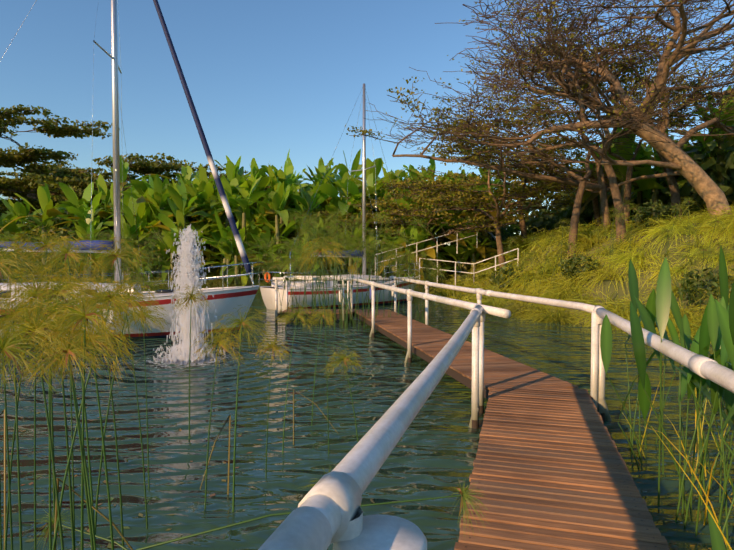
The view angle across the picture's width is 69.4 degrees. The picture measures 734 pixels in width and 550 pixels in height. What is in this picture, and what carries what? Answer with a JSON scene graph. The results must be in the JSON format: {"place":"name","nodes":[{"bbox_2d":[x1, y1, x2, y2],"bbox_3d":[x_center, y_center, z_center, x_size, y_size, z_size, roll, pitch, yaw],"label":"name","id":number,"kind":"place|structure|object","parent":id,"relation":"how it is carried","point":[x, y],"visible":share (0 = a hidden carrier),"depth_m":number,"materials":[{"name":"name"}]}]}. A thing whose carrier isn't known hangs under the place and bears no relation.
{"place":"outdoors","nodes":[
{"label":"outdoors","id":0,"kind":"place"},
{"bbox_2d":[0,293,733,549],"bbox_3d":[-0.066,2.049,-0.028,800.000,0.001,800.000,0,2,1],"label":"pond water","id":1,"kind":"structure","parent":0,"point":[433,452],"depth_m":6.17,"materials":[{"name":"green liquid"}]},
{"bbox_2d":[0,0,263,342],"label":"sailboat","id":2,"kind":"object","parent":1,"relation":"on","point":[226,299],"visible":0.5,"depth_m":13.87,"materials":[{"name":"white"}]},
{"bbox_2d":[131,224,254,369],"bbox_3d":[-3.506,0.739,10.653,2.350,3.512,2.222,1,2,17],"label":"fountain","id":3,"kind":"object","parent":1,"relation":"in","point":[189,267],"visible":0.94,"depth_m":10.42,"materials":[{"name":"white liquid"}]},
{"bbox_2d":[0,248,462,549],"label":"reed stems","id":4,"kind":"object","parent":1,"relation":"in","point":[57,506],"visible":0.65,"depth_m":3.05,"materials":[{"name":"green plant"}]},
{"bbox_2d":[0,225,488,549],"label":"papyrus plants","id":5,"kind":"object","parent":4,"relation":"attached to","point":[44,325],"visible":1,"depth_m":2.79,"materials":[{"name":"green plant"}]},
{"bbox_2d":[1,309,588,547],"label":"floating leaves","id":6,"kind":"object","parent":1,"relation":"on","point":[109,544],"visible":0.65,"depth_m":5.16,"materials":[{"name":"green plant"}]},
{"bbox_2d":[259,84,419,310],"bbox_3d":[-0.558,-3.265,22.901,8.130,10.103,2.940,-2,2,-39],"label":"sailboat","id":7,"kind":"object","parent":1,"relation":"in","point":[268,295],"visible":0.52,"depth_m":21.78,"materials":[{"name":"white"}]},
{"bbox_2d":[0,207,719,363],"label":"shrubs","id":8,"kind":"object","parent":1,"relation":"in","point":[421,319],"visible":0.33,"depth_m":15.66,"materials":[{"name":"green plant"}]},
{"bbox_2d":[0,196,729,316],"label":"bushes","id":9,"kind":"object","parent":8,"relation":"attached to","point":[328,231],"visible":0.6,"depth_m":15.62,"materials":[{"name":"plant"}]},
{"bbox_2d":[258,276,733,549],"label":"railing","id":10,"kind":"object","parent":1,"relation":"in","point":[326,513],"visible":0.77,"depth_m":2.31,"materials":[{"name":"white metal"}]},
{"bbox_2d":[278,309,669,549],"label":"deck planks","id":11,"kind":"object","parent":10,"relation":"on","point":[550,471],"visible":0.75,"depth_m":4.37,"materials":[{"name":"brown wood"}]},
{"bbox_2d":[600,246,733,549],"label":"thalia plant","id":12,"kind":"object","parent":1,"relation":"in","point":[716,328],"visible":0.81,"depth_m":4.19,"materials":[{"name":"green plant"}]},
{"bbox_2d":[617,370,733,549],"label":"grass blades","id":13,"kind":"object","parent":1,"relation":"in","point":[706,508],"visible":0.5,"depth_m":3.98,"materials":[{"name":"green plant"}]},
{"bbox_2d":[0,0,733,245],"label":"sky","id":14,"kind":"structure","parent":0,"point":[265,79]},
{"bbox_2d":[0,199,733,344],"bbox_3d":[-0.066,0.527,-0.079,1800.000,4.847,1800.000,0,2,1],"label":"ground","id":15,"kind":"structure","parent":0,"point":[620,290],"depth_m":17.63,"materials":[{"name":"green plant"}]},
{"bbox_2d":[0,0,733,279],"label":"tree","id":16,"kind":"object","parent":15,"relation":"on","point":[672,154],"depth_m":20.54,"materials":[{"name":"green plant"}]},
{"bbox_2d":[0,85,733,286],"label":"banana plants","id":17,"kind":"object","parent":15,"relation":"on","point":[198,206],"visible":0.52,"depth_m":33.20,"materials":[{"name":"green plant"}]},
{"bbox_2d":[0,133,733,265],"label":"shrub bushes","id":18,"kind":"object","parent":15,"relation":"on","point":[688,190],"visible":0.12,"depth_m":30.67,"materials":[{"name":"green plant"}]},
{"bbox_2d":[375,229,518,285],"bbox_3d":[4.702,-1.113,30.072,8.062,3.525,3.757,1,2,23],"label":"bank railing","id":19,"kind":"object","parent":15,"relation":"on","point":[473,273],"visible":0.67,"depth_m":28.55,"materials":[{"name":"white metal"}]},
{"bbox_2d":[489,199,733,308],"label":"bank shrubs","id":20,"kind":"object","parent":15,"relation":"on","point":[664,209],"visible":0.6,"depth_m":19.14,"materials":[{"name":"green plant"}]}
]}

